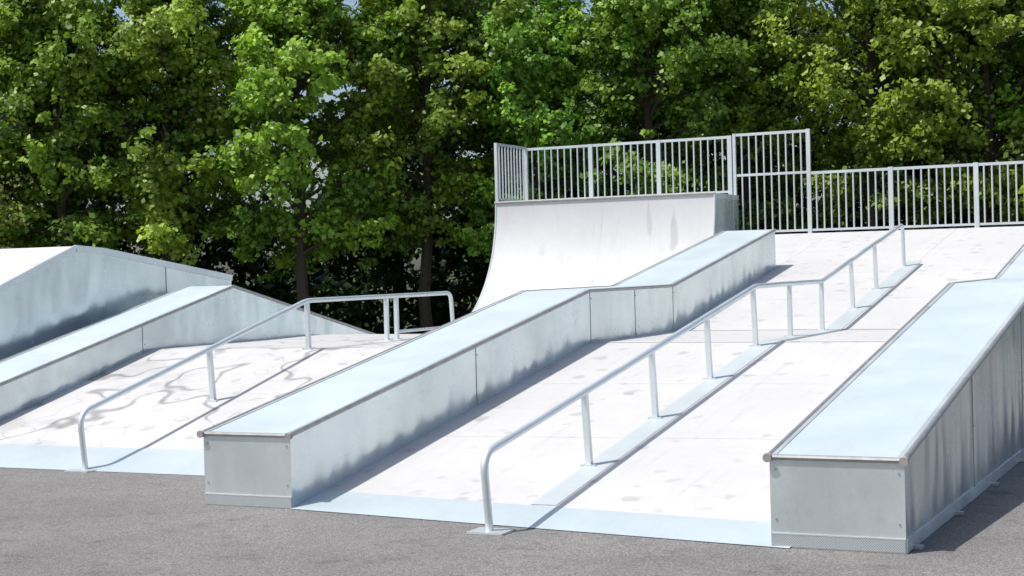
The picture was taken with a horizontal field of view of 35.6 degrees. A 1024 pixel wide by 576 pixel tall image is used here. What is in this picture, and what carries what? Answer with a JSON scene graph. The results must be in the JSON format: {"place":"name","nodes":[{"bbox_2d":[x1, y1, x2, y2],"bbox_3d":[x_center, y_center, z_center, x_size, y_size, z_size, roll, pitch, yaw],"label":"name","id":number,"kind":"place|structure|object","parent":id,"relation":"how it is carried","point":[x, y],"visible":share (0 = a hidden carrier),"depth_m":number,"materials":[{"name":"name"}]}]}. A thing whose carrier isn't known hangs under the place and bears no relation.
{"place":"outdoors","nodes":[
{"label":"outdoors","id":0,"kind":"place"},
{"bbox_2d":[246,277,477,329],"bbox_3d":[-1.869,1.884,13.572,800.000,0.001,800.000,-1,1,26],"label":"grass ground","id":1,"kind":"structure","parent":0,"point":[391,299],"depth_m":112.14,"materials":[{"name":"plant"}]},
{"bbox_2d":[0,0,67,246],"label":"broadleaf tree","id":2,"kind":"object","parent":1,"relation":"on","point":[30,199],"visible":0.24,"depth_m":37.79,"materials":[{"name":"green plant"}]},
{"bbox_2d":[0,0,196,250],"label":"broadleaf tree","id":3,"kind":"object","parent":1,"relation":"on","point":[92,225],"visible":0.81,"depth_m":37.09,"materials":[{"name":"green plant"}]},
{"bbox_2d":[37,0,285,265],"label":"broadleaf tree","id":4,"kind":"object","parent":1,"relation":"on","point":[158,24],"visible":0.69,"depth_m":37.05,"materials":[{"name":"green plant"}]},
{"bbox_2d":[98,2,233,262],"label":"trunk","id":5,"kind":"object","parent":1,"relation":"on","point":[179,188],"visible":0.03,"depth_m":43.46,"materials":[{"name":"brown plant"}]},
{"bbox_2d":[62,0,244,252],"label":"crown","id":6,"kind":"object","parent":5,"relation":"on","point":[214,11],"visible":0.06,"depth_m":43.06,"materials":[{"name":"green plant"}]},
{"bbox_2d":[137,0,426,308],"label":"broadleaf tree","id":7,"kind":"object","parent":1,"relation":"on","point":[267,89],"visible":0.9,"depth_m":37.33,"materials":[{"name":"green plant"}]},
{"bbox_2d":[322,52,458,333],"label":"trunk","id":8,"kind":"object","parent":1,"relation":"on","point":[401,326],"visible":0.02,"depth_m":43.89,"materials":[{"name":"brown plant"}]},
{"bbox_2d":[304,1,481,265],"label":"crown","id":9,"kind":"object","parent":8,"relation":"on","point":[413,167],"visible":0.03,"depth_m":42.98,"materials":[{"name":"green plant"}]},
{"bbox_2d":[304,0,561,333],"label":"broadleaf tree","id":10,"kind":"object","parent":1,"relation":"on","point":[444,20],"visible":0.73,"depth_m":38.79,"materials":[{"name":"green plant"}]},
{"bbox_2d":[415,1,575,220],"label":"trunk","id":11,"kind":"object","parent":1,"relation":"on","point":[491,148],"visible":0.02,"depth_m":43.89,"materials":[{"name":"brown plant"}]},
{"bbox_2d":[389,0,609,230],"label":"crown","id":12,"kind":"object","parent":11,"relation":"attached to","point":[489,148],"visible":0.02,"depth_m":42.90,"materials":[{"name":"green plant"}]},
{"bbox_2d":[4,155,1022,333],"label":"undergrowth","id":13,"kind":"object","parent":1,"relation":"on","point":[463,286],"visible":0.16,"depth_m":42.62,"materials":[{"name":"green plant"}]},
{"bbox_2d":[417,0,674,262],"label":"broadleaf tree","id":14,"kind":"object","parent":1,"relation":"on","point":[528,102],"visible":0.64,"depth_m":38.51,"materials":[{"name":"green plant"}]},
{"bbox_2d":[595,62,709,194],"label":"trunk","id":15,"kind":"object","parent":1,"relation":"on","point":[658,129],"visible":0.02,"depth_m":44.85,"materials":[{"name":"brown plant"}]},
{"bbox_2d":[569,24,770,195],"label":"crown","id":16,"kind":"object","parent":15,"relation":"on","point":[662,131],"visible":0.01,"depth_m":44.44,"materials":[{"name":"green plant"}]},
{"bbox_2d":[523,0,786,196],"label":"broadleaf tree","id":17,"kind":"object","parent":1,"relation":"on","point":[646,23],"visible":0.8,"depth_m":38.28,"materials":[{"name":"green plant"}]},
{"bbox_2d":[628,0,844,233],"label":"broadleaf tree","id":18,"kind":"object","parent":1,"relation":"on","point":[738,18],"visible":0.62,"depth_m":39.62,"materials":[{"name":"green plant"}]},
{"bbox_2d":[681,6,856,220],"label":"trunk","id":19,"kind":"object","parent":1,"relation":"on","point":[769,150],"visible":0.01,"depth_m":44.32,"materials":[{"name":"brown plant"}]},
{"bbox_2d":[668,1,862,231],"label":"crown","id":20,"kind":"object","parent":19,"relation":"on","point":[796,149],"visible":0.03,"depth_m":44.06,"materials":[{"name":"green plant"}]},
{"bbox_2d":[794,4,932,230],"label":"trunk","id":21,"kind":"object","parent":1,"relation":"on","point":[848,112],"visible":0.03,"depth_m":43.65,"materials":[{"name":"brown plant"}]},
{"bbox_2d":[760,0,982,223],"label":"crown","id":22,"kind":"object","parent":21,"relation":"attached to","point":[855,51],"visible":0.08,"depth_m":43.16,"materials":[{"name":"green plant"}]},
{"bbox_2d":[750,0,1011,232],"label":"broadleaf tree","id":23,"kind":"object","parent":1,"relation":"on","point":[828,72],"visible":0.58,"depth_m":38.35,"materials":[{"name":"green plant"}]},
{"bbox_2d":[843,0,1023,229],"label":"broadleaf tree","id":24,"kind":"object","parent":1,"relation":"on","point":[1004,19],"visible":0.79,"depth_m":37.43,"materials":[{"name":"green plant"}]},
{"bbox_2d":[902,34,1021,228],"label":"trunk","id":25,"kind":"object","parent":1,"relation":"on","point":[1004,142],"visible":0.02,"depth_m":43.77,"materials":[{"name":"brown plant"}]},
{"bbox_2d":[887,30,1023,228],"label":"crown","id":26,"kind":"object","parent":25,"relation":"attached to","point":[949,219],"visible":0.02,"depth_m":43.17,"materials":[{"name":"green plant"}]},
{"bbox_2d":[961,30,1023,133],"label":"broadleaf tree","id":27,"kind":"object","parent":1,"relation":"on","point":[1006,117],"visible":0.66,"depth_m":38.41,"materials":[{"name":"green plant"}]},
{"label":"trunk","id":28,"kind":"object","parent":1,"relation":"on","visible":0},
{"bbox_2d":[3,0,127,240],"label":"crown","id":29,"kind":"object","parent":28,"relation":"attached to","point":[82,204],"visible":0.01,"depth_m":44.16,"materials":[{"name":"green plant"}]},
{"bbox_2d":[1,0,1006,281],"label":"sky","id":30,"kind":"structure","parent":0,"point":[326,97],"materials":[{"name":"white"}]},
{"bbox_2d":[0,462,1023,575],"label":"asphalt ground","id":31,"kind":"structure","parent":0,"point":[53,522],"depth_m":11.62,"materials":[{"name":"grey asphalt"}]},
{"bbox_2d":[0,165,48,248],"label":"scrub bush","id":32,"kind":"object","parent":31,"relation":"on","point":[8,194],"visible":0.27,"depth_m":36.53,"materials":[{"name":"green plant"}]},
{"bbox_2d":[0,245,232,359],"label":"bank ramp","id":33,"kind":"structure","parent":31,"relation":"on","point":[48,294],"depth_m":22.10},
{"bbox_2d":[0,285,375,419],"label":"skate ledge","id":34,"kind":"object","parent":31,"relation":"on","point":[190,316],"visible":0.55,"depth_m":21.86,"materials":[{"name":"metal"}]},
{"bbox_2d":[0,334,420,475],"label":"skate ramp","id":35,"kind":"structure","parent":31,"relation":"on","point":[155,426],"depth_m":18.95,"materials":[{"name":"white concrete"}]},
{"bbox_2d":[64,291,454,472],"bbox_3d":[-2.701,0.978,20.361,0.300,1.684,8.510,-1,1,26],"label":"grind rail","id":36,"kind":"object","parent":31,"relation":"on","point":[207,351],"visible":0.95,"depth_m":19.55,"materials":[{"name":"grey metal"}]},
{"bbox_2d":[197,229,775,508],"bbox_3d":[0.846,0.454,20.305,0.975,2.542,14.657,-1,1,26],"label":"skate ledge","id":37,"kind":"object","parent":31,"relation":"on","point":[294,448],"visible":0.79,"depth_m":16.32,"materials":[{"name":"metal"}]},
{"bbox_2d":[472,192,738,311],"bbox_3d":[0.906,-0.088,30.206,4.794,3.398,7.396,-1,1,26],"label":"quarter pipe","id":38,"kind":"object","parent":31,"relation":"on","point":[572,242],"visible":0.45,"depth_m":32.05,"materials":[{"name":"concrete"}]},
{"bbox_2d":[494,135,732,201],"bbox_3d":[2.064,-2.295,32.861,4.680,1.560,1.510,-1,1,26],"label":"safety fence","id":39,"kind":"object","parent":38,"relation":"on","point":[525,169],"visible":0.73,"depth_m":33.51,"materials":[{"name":"grey metal"}]},
{"bbox_2d":[290,226,1023,547],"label":"skate ramp","id":40,"kind":"structure","parent":31,"relation":"on","point":[691,464],"depth_m":15.54,"materials":[{"name":"white concrete"}]},
{"bbox_2d":[466,224,905,535],"bbox_3d":[3.038,0.414,18.800,0.300,2.551,15.140,-1,1,26],"label":"grind rail","id":41,"kind":"object","parent":40,"relation":"on","point":[490,450],"visible":0.97,"depth_m":15.32,"materials":[{"name":"grey metal"}]},
{"bbox_2d":[732,129,1023,232],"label":"safety fence","id":42,"kind":"object","parent":40,"relation":"attached to","point":[891,226],"visible":0.91,"depth_m":31.36,"materials":[{"name":"grey metal"}]},
{"bbox_2d":[762,244,1023,553],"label":"skate ledge","id":43,"kind":"object","parent":31,"relation":"on","point":[907,437],"visible":1,"depth_m":12.23,"materials":[{"name":"metal"}]}
]}

